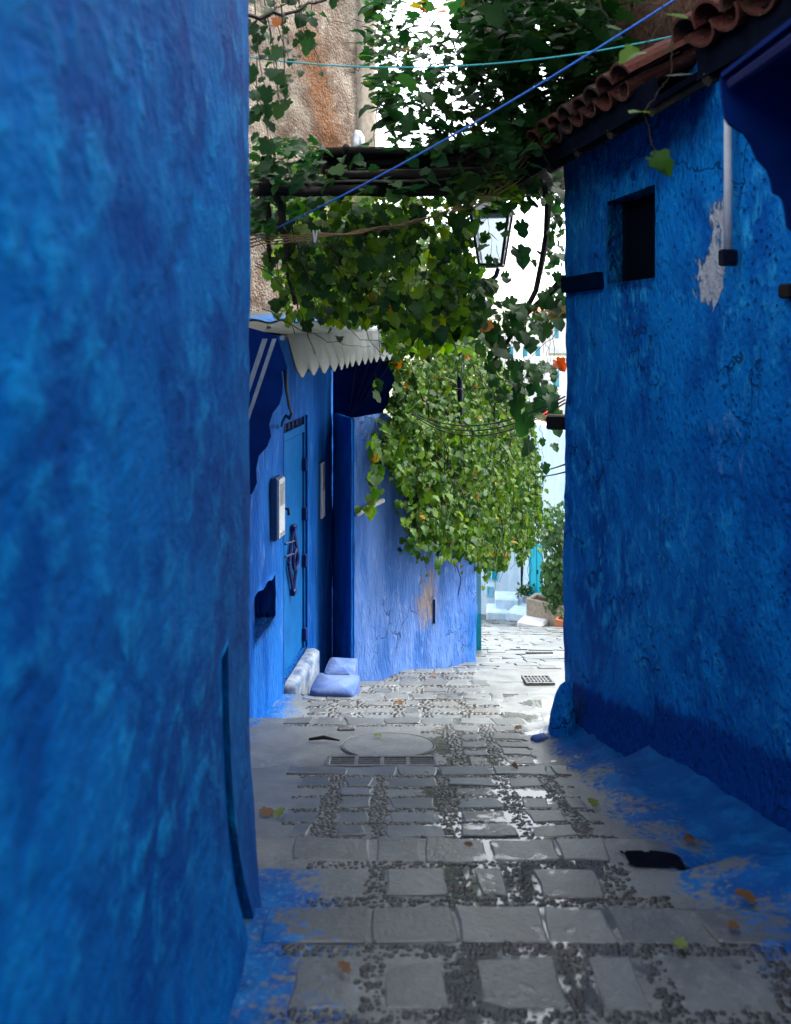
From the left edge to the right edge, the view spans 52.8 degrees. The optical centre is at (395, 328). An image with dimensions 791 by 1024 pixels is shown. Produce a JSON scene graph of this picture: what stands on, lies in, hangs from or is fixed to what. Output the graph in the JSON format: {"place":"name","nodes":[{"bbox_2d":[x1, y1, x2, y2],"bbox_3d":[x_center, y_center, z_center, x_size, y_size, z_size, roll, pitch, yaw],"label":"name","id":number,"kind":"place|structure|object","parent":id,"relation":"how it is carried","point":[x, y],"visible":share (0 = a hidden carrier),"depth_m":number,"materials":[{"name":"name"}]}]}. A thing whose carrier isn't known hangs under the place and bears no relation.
{"place":"outdoors","nodes":[
{"label":"outdoors","id":0,"kind":"place"},
{"bbox_2d":[376,0,565,308],"label":"sky","id":1,"kind":"structure","parent":0,"point":[521,291],"materials":[{"name":"white"}]},
{"bbox_2d":[383,309,565,422],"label":"hillside","id":2,"kind":"structure","parent":0,"point":[499,311],"depth_m":71.39,"materials":[{"name":"white"}]},
{"bbox_2d":[480,370,536,401],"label":"white house","id":3,"kind":"structure","parent":2,"relation":"on","point":[535,393],"depth_m":46.00,"materials":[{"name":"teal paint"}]},
{"bbox_2d":[498,335,548,369],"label":"white house","id":4,"kind":"structure","parent":2,"relation":"on","point":[542,351],"depth_m":62.00,"materials":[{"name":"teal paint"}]},
{"bbox_2d":[523,346,526,358],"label":"window","id":5,"kind":"structure","parent":4,"relation":"in","point":[525,352],"depth_m":62.17,"materials":[{"name":"teal paint"}]},
{"bbox_2d":[536,346,539,356],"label":"window","id":6,"kind":"structure","parent":4,"relation":"in","point":[538,352],"depth_m":62.14,"materials":[{"name":"teal paint"}]},
{"bbox_2d":[518,357,566,413],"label":"white house","id":7,"kind":"structure","parent":2,"relation":"on","point":[561,383],"depth_m":52.00,"materials":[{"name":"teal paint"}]},
{"bbox_2d":[553,370,558,386],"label":"window","id":8,"kind":"structure","parent":7,"relation":"in","point":[557,382],"depth_m":52.13,"materials":[{"name":"teal paint"}]},
{"bbox_2d":[527,308,565,352],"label":"white house","id":9,"kind":"structure","parent":2,"relation":"on","point":[559,340],"depth_m":72.00,"materials":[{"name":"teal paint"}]},
{"bbox_2d":[554,327,558,337],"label":"window","id":10,"kind":"structure","parent":9,"relation":"in","point":[557,334],"depth_m":72.13,"materials":[{"name":"teal paint"}]},
{"bbox_2d":[228,614,790,1023],"bbox_3d":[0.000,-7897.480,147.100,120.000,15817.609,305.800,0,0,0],"label":"ground","id":11,"kind":"structure","parent":0,"point":[648,797],"depth_m":2.68,"materials":[{"name":"grey stone"}]},
{"bbox_2d":[0,0,260,1023],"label":"plastered wall","id":12,"kind":"structure","parent":11,"relation":"on","point":[128,874],"depth_m":1.24,"materials":[{"name":"blue paint"}]},
{"bbox_2d":[259,806,274,817],"bbox_3d":[-0.537,2.015,3.324,0.065,0.017,0.055,0,0,0],"label":"fallen leaf","id":13,"kind":"object","parent":11,"relation":"on","point":[266,812],"visible":1,"depth_m":3.33,"materials":[{"name":"brown plant"}]},
{"bbox_2d":[274,807,284,817],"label":"fallen leaf","id":14,"kind":"object","parent":11,"relation":"on","point":[279,811],"visible":1,"depth_m":3.28,"materials":[{"name":"green plant"}]},
{"bbox_2d":[249,335,332,717],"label":"blue house","id":15,"kind":"structure","parent":11,"relation":"on","point":[291,615],"depth_m":6.97,"materials":[{"name":"paint"}]},
{"bbox_2d":[270,475,284,540],"bbox_3d":[-0.927,1.417,6.301,0.078,0.492,0.177,0,0,8],"label":"meter box","id":16,"kind":"object","parent":15,"relation":"attached to","point":[277,507],"visible":1,"depth_m":6.22,"materials":[{"name":"grey plastic"}]},
{"bbox_2d":[280,369,292,426],"bbox_3d":[-0.752,0.505,5.548,0.082,0.594,1.878,0,0,-9],"label":"cable","id":17,"kind":"object","parent":15,"relation":"attached to","point":[289,417],"visible":1,"depth_m":5.11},
{"bbox_2d":[284,418,300,430],"bbox_3d":[-0.911,0.825,7.012,0.010,0.164,0.622,0,0,8],"label":"window","id":18,"kind":"structure","parent":15,"relation":"in","point":[293,423],"depth_m":7.01,"materials":[{"name":"blue paint"}]},
{"bbox_2d":[284,416,306,673],"bbox_3d":[-0.882,1.870,6.994,0.112,2.147,0.775,0,0,8],"label":"door","id":19,"kind":"structure","parent":15,"relation":"in","point":[295,462],"depth_m":7.05,"materials":[{"name":"blue paint"}]},
{"bbox_2d":[318,460,324,520],"bbox_3d":[-0.723,1.593,7.859,0.043,0.573,0.138,0,0,8],"label":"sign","id":20,"kind":"object","parent":15,"relation":"attached to","point":[321,489],"visible":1,"depth_m":7.80,"materials":[{"name":"grey plastic"}]},
{"bbox_2d":[249,311,394,494],"bbox_3d":[-0.556,0.539,6.479,0.728,1.421,3.900,0,0,8],"label":"awning","id":21,"kind":"object","parent":15,"relation":"attached to","point":[354,368],"visible":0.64,"depth_m":5.23,"materials":[{"name":"silver metal"}]},
{"bbox_2d":[248,0,376,311],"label":"weathered building","id":22,"kind":"structure","parent":11,"relation":"on","point":[328,105],"depth_m":10.76,"materials":[{"name":"paint"}]},
{"bbox_2d":[351,130,363,145],"bbox_3d":[-0.488,-2.353,10.300,0.188,0.405,0.188,0,0,0],"label":"vent pipe","id":23,"kind":"object","parent":22,"relation":"attached to","point":[357,137],"visible":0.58,"depth_m":10.23,"materials":[{"name":"metal"}]},
{"bbox_2d":[309,735,339,740],"bbox_3d":[-0.438,2.523,4.912,0.192,0.030,0.028,0,0,2],"label":"stick","id":24,"kind":"object","parent":11,"relation":"on","point":[322,737],"visible":1,"depth_m":4.90,"materials":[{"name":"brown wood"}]},
{"bbox_2d":[337,960,351,973],"bbox_3d":[-0.124,1.542,1.924,0.036,0.013,0.028,0,0,0],"label":"fallen leaf","id":25,"kind":"object","parent":11,"relation":"on","point":[343,965],"visible":1,"depth_m":1.93,"materials":[{"name":"orange plant"}]},
{"bbox_2d":[337,724,355,730],"bbox_3d":[-0.319,2.605,5.190,0.120,0.032,0.068,0,0,-6],"label":"stone chip","id":26,"kind":"object","parent":11,"relation":"on","point":[346,727],"visible":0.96,"depth_m":5.18,"materials":[{"name":"stone"}]},
{"bbox_2d":[325,755,438,766],"bbox_3d":[-0.074,2.422,4.442,0.620,0.073,0.191,0,0,0],"label":"drain grate","id":27,"kind":"object","parent":11,"relation":"on","point":[373,760],"visible":0.78,"depth_m":4.46,"materials":[{"name":"metal"}]},
{"bbox_2d":[341,732,434,754],"bbox_3d":[-0.044,2.516,4.811,0.570,0.139,0.555,0,0,0],"label":"manhole cover","id":28,"kind":"object","parent":11,"relation":"on","point":[390,743],"visible":0.87,"depth_m":4.82,"materials":[{"name":"metal"}]},
{"bbox_2d":[332,413,476,680],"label":"lilac house","id":29,"kind":"structure","parent":11,"relation":"on","point":[395,611],"depth_m":8.32,"materials":[{"name":"blue paint"}]},
{"bbox_2d":[371,337,552,594],"bbox_3d":[1.254,1.795,10.793,1.608,3.718,7.165,0,0,13],"label":"creeper","id":30,"kind":"object","parent":29,"relation":"attached to","point":[432,470],"visible":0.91,"depth_m":9.19,"materials":[{"name":"green plant"}]},
{"bbox_2d":[412,396,565,435],"bbox_3d":[0.683,0.710,6.754,0.037,0.491,2.694,0,0,-22],"label":"cable bundle","id":31,"kind":"object","parent":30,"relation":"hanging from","point":[417,417],"visible":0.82,"depth_m":6.62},
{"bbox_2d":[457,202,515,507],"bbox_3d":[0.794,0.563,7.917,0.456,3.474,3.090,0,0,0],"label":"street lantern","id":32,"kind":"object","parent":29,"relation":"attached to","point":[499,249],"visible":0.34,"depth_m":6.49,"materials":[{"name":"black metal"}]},
{"bbox_2d":[481,420,564,614],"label":"whitewashed house","id":33,"kind":"structure","parent":11,"relation":"on","point":[554,485],"depth_m":29.47,"materials":[{"name":"white paint"}]},
{"bbox_2d":[492,571,497,579],"bbox_3d":[3.925,9.614,31.445,0.228,0.599,0.040,0,0,22],"label":"window","id":34,"kind":"structure","parent":33,"relation":"in","point":[494,573],"depth_m":31.44,"materials":[{"name":"teal paint"}]},
{"bbox_2d":[521,557,522,596],"bbox_3d":[4.889,8.731,30.854,0.092,3.623,0.093,0,0,0],"label":"drainpipe","id":35,"kind":"object","parent":33,"relation":"attached to","point":[522,575],"depth_m":30.81,"materials":[{"name":"black metal"}]},
{"bbox_2d":[529,544,542,595],"bbox_3d":[5.243,9.021,29.641,0.085,2.164,1.250,0,0,-14],"label":"door","id":36,"kind":"structure","parent":33,"relation":"in","point":[534,576],"depth_m":29.74,"materials":[{"name":"teal paint"}]},
{"bbox_2d":[521,675,554,685],"bbox_3d":[1.353,3.346,7.582,0.270,0.088,0.300,0,0,0],"label":"drain grate","id":37,"kind":"object","parent":11,"relation":"on","point":[537,680],"visible":1,"depth_m":7.53,"materials":[{"name":"metal"}]},
{"bbox_2d":[525,651,552,653],"bbox_3d":[2.158,4.868,11.973,0.400,0.054,0.104,0,0,0],"label":"drain grate","id":38,"kind":"object","parent":11,"relation":"on","point":[538,652],"visible":1,"depth_m":11.93,"materials":[{"name":"metal"}]},
{"bbox_2d":[530,733,548,741],"bbox_3d":[0.897,2.552,4.939,0.120,0.057,0.091,0,0,-18],"label":"plaster lump","id":39,"kind":"object","parent":11,"relation":"on","point":[540,737],"visible":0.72,"depth_m":4.92,"materials":[{"name":"blue paint"}]},
{"bbox_2d":[555,610,563,626],"bbox_3d":[4.990,8.619,23.590,0.460,0.498,0.310,0,0,29],"label":"terracotta planter","id":40,"kind":"object","parent":11,"relation":"on","point":[558,621],"visible":0.45,"depth_m":23.54,"materials":[{"name":"orange ceramic"}]},
{"bbox_2d":[548,681,575,736],"bbox_3d":[1.040,2.420,4.994,0.184,0.430,0.232,0,0,0],"label":"guard stone","id":41,"kind":"object","parent":11,"relation":"on","point":[562,722],"visible":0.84,"depth_m":4.93,"materials":[{"name":"blue paint"}]},
{"bbox_2d":[587,798,599,807],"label":"fallen leaf","id":42,"kind":"object","parent":11,"relation":"on","point":[593,802],"visible":1,"depth_m":3.43,"materials":[{"name":"green plant"}]},
{"bbox_2d":[514,0,790,832],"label":"blue tiled house","id":43,"kind":"structure","parent":11,"relation":"on","point":[677,582],"depth_m":3.76,"materials":[{"name":"paint"}]},
{"bbox_2d":[253,141,564,199],"bbox_3d":[0.190,-1.034,5.162,2.729,0.675,0.617,0,0,-41],"label":"vine trellis","id":44,"kind":"object","parent":43,"relation":"attached to","point":[386,160],"visible":0.55,"depth_m":4.85,"materials":[{"name":"brown wood"}]},
{"bbox_2d":[250,133,553,520],"bbox_3d":[-0.028,0.201,6.344,2.196,3.105,4.286,0,0,-7],"label":"grapevine","id":45,"kind":"object","parent":44,"relation":"hanging from","point":[411,304],"visible":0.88,"depth_m":4.90,"materials":[{"name":"green plant"}]},
{"bbox_2d":[250,153,528,247],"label":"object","id":46,"kind":"object","parent":45,"relation":"attached to","point":[374,229],"visible":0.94,"depth_m":4.59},
{"bbox_2d":[312,230,317,242],"bbox_3d":[-0.446,-0.510,4.420,0.028,0.070,0.009,0,0,0],"label":"clothes peg","id":47,"kind":"object","parent":46,"relation":"attached to","point":[314,237],"visible":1,"depth_m":4.42,"materials":[{"name":"grey plastic"}]},
{"bbox_2d":[249,0,645,236],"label":"grapevine","id":48,"kind":"object","parent":44,"relation":"on","point":[494,31],"visible":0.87,"depth_m":4.71,"materials":[{"name":"green plant"}]},
{"bbox_2d":[248,0,338,160],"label":"grapevine","id":49,"kind":"object","parent":48,"relation":"hanging from","point":[263,93],"visible":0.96,"depth_m":4.00,"materials":[{"name":"green plant"}]},
{"bbox_2d":[573,0,687,176],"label":"vine shoot","id":50,"kind":"object","parent":48,"relation":"hanging from","point":[662,161],"visible":1,"depth_m":2.45,"materials":[{"name":"green plant"}]},
{"bbox_2d":[249,36,670,67],"bbox_3d":[0.279,-1.187,3.450,2.015,0.110,0.006,0,0,9],"label":"cord","id":51,"kind":"object","parent":43,"relation":"attached to","point":[463,65],"visible":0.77,"depth_m":3.44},
{"bbox_2d":[250,0,675,240],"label":"rope","id":52,"kind":"object","parent":43,"relation":"attached to","point":[553,75],"visible":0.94,"depth_m":3.48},
{"bbox_2d":[467,162,566,474],"bbox_3d":[0.905,-0.134,5.821,0.756,2.378,1.065,0,0,7],"label":"grapevine","id":53,"kind":"object","parent":43,"relation":"attached to","point":[495,341],"visible":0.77,"depth_m":5.68,"materials":[{"name":"green plant"}]},
{"bbox_2d":[532,464,564,476],"bbox_3d":[1.769,1.762,9.801,0.028,1.625,8.483,0,0,8],"label":"cable bundle","id":54,"kind":"object","parent":43,"relation":"attached to","point":[550,469],"visible":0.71,"depth_m":6.88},
{"bbox_2d":[546,414,564,429],"bbox_3d":[1.161,0.642,5.460,0.250,0.100,0.090,0,0,14],"label":"timber","id":55,"kind":"object","parent":43,"relation":"attached to","point":[555,421],"visible":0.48,"depth_m":5.43,"materials":[{"name":"brown wood"}]},
{"bbox_2d":[561,272,603,292],"bbox_3d":[1.170,-0.284,4.987,0.070,0.102,0.562,0,0,-9],"label":"timber","id":56,"kind":"object","parent":43,"relation":"attached to","point":[584,282],"visible":0.93,"depth_m":4.90,"materials":[{"name":"wood"}]},
{"bbox_2d":[623,193,654,281],"bbox_3d":[1.393,-0.496,4.356,0.060,0.475,0.571,0,0,-9],"label":"window","id":57,"kind":"structure","parent":43,"relation":"in","point":[639,214],"depth_m":4.51,"materials":[{"name":"black glass"}]},
{"bbox_2d":[718,120,737,266],"bbox_3d":[1.386,-0.588,3.333,0.070,0.657,0.051,0,0,-9],"label":"conduit pipe","id":58,"kind":"object","parent":43,"relation":"attached to","point":[727,255],"visible":0.88,"depth_m":3.33,"materials":[{"name":"grey plastic"}]},
{"bbox_2d":[719,18,790,230],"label":"awning","id":59,"kind":"object","parent":43,"relation":"attached to","point":[755,87],"visible":1,"depth_m":2.00,"materials":[{"name":"blue fabric"}]},
{"bbox_2d":[778,283,790,298],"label":"timber","id":60,"kind":"object","parent":43,"relation":"attached to","point":[784,291],"visible":1,"depth_m":2.99,"materials":[{"name":"brown wood"}]},
{"bbox_2d":[684,833,695,841],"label":"fallen leaf","id":61,"kind":"object","parent":11,"relation":"on","point":[689,838],"visible":1,"depth_m":2.98,"materials":[{"name":"brown plant"}]},
{"bbox_2d":[733,888,756,902],"bbox_3d":[1.032,1.671,2.346,0.062,0.016,0.043,0,0,0],"label":"fallen leaf","id":62,"kind":"object","parent":11,"relation":"on","point":[748,895],"visible":1,"depth_m":2.35,"materials":[{"name":"orange plant"}]},
{"bbox_2d":[261,618,790,1012],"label":"paving","id":63,"kind":"structure","parent":0,"point":[516,983],"depth_m":2.52,"materials":[{"name":"grey stone"}]},
{"bbox_2d":[310,673,359,696],"bbox_3d":[-0.502,3.204,6.660,0.390,0.508,0.360,0,0,7],"label":"doorstep","id":64,"kind":"object","parent":63,"relation":"on","point":[325,685],"visible":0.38,"depth_m":6.59,"materials":[{"name":"blue paint"}]},
{"bbox_2d":[324,657,357,674],"bbox_3d":[-0.474,3.223,6.959,0.264,0.570,0.344,0,0,5],"label":"doorstep","id":65,"kind":"object","parent":63,"relation":"on","point":[341,666],"visible":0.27,"depth_m":6.94,"materials":[{"name":"blue paint"}]},
{"bbox_2d":[464,841,472,846],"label":"fallen leaf","id":66,"kind":"object","parent":63,"relation":"on","point":[469,843],"visible":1,"depth_m":2.77,"materials":[{"name":"plant"}]},
{"bbox_2d":[476,564,480,649],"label":"turquoise house","id":67,"kind":"structure","parent":63,"relation":"on","point":[478,621],"depth_m":12.20,"materials":[{"name":"paint"}]},
{"bbox_2d":[486,604,507,619],"bbox_3d":[3.777,10.704,29.570,0.800,0.700,0.900,0,0,7],"label":"step","id":68,"kind":"object","parent":63,"relation":"on","point":[493,612],"visible":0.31,"depth_m":29.16,"materials":[{"name":"paint"}]},
{"bbox_2d":[495,591,517,609],"bbox_3d":[4.160,10.404,29.870,0.850,0.850,0.900,0,0,7],"label":"step","id":69,"kind":"object","parent":63,"relation":"on","point":[507,600],"visible":0.53,"depth_m":29.46,"materials":[{"name":"white paint"}]},
{"bbox_2d":[510,762,517,768],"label":"fallen leaf","id":70,"kind":"object","parent":63,"relation":"on","point":[514,765],"visible":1,"depth_m":4.09,"materials":[{"name":"brown plant"}]},
{"bbox_2d":[506,605,525,620],"bbox_3d":[4.545,10.439,28.650,0.900,0.660,0.800,0,0,29],"label":"step","id":71,"kind":"object","parent":63,"relation":"on","point":[516,612],"visible":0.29,"depth_m":28.47,"materials":[{"name":"paint"}]},
{"bbox_2d":[518,597,525,606],"bbox_3d":[4.858,10.863,29.809,1.100,1.314,0.800,0,0,34],"label":"ledge","id":72,"kind":"object","parent":63,"relation":"on","point":[520,601],"visible":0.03,"depth_m":29.69,"materials":[{"name":"paint"}]},
{"bbox_2d":[515,578,534,602],"bbox_3d":[4.846,9.750,29.755,0.671,0.911,0.685,0,0,24],"label":"potted plant","id":73,"kind":"object","parent":72,"relation":"on","point":[522,589],"visible":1,"depth_m":29.66,"materials":[{"name":"green plant"}]},
{"bbox_2d":[270,672,790,1023],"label":"pebbles","id":74,"kind":"object","parent":63,"relation":"on","point":[458,1010],"visible":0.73,"depth_m":2.44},
{"bbox_2d":[673,937,687,948],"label":"fallen leaf","id":75,"kind":"object","parent":74,"relation":"on","point":[680,943],"visible":1,"depth_m":2.03,"materials":[{"name":"green plant"}]},
{"bbox_2d":[517,615,547,626],"bbox_3d":[4.191,9.140,24.330,0.800,0.500,0.600,0,0,29],"label":"step","id":76,"kind":"object","parent":63,"relation":"on","point":[525,620],"visible":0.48,"depth_m":24.22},
{"bbox_2d":[519,635,548,637],"bbox_3d":[2.986,6.432,16.561,0.882,0.213,0.858,0,0,0],"label":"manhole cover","id":77,"kind":"object","parent":63,"relation":"on","point":[526,636],"visible":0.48,"depth_m":16.91,"materials":[{"name":"stone"}]},
{"bbox_2d":[526,593,563,625],"bbox_3d":[5.028,8.740,24.500,1.900,0.720,0.670,0,0,36],"label":"stone trough","id":78,"kind":"object","parent":63,"relation":"on","point":[534,606],"visible":0.41,"depth_m":24.54,"materials":[{"name":"concrete"}]},
{"bbox_2d":[538,500,564,615],"bbox_3d":[5.058,7.059,24.545,1.420,3.655,1.200,0,0,0],"label":"climbing shrub","id":79,"kind":"object","parent":78,"relation":"in","point":[552,569],"visible":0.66,"depth_m":24.21,"materials":[{"name":"green plant"}]},
{"bbox_2d":[620,850,689,869],"bbox_3d":[0.878,1.800,2.695,0.210,0.038,0.110,0,0,0],"label":"gully hole","id":80,"kind":"object","parent":63,"relation":"on","point":[651,858],"visible":0.99,"depth_m":2.69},
{"bbox_2d":[726,919,739,927],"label":"fallen leaf","id":81,"kind":"object","parent":63,"relation":"on","point":[731,924],"visible":1,"depth_m":2.11,"materials":[{"name":"orange plant"}]}
]}

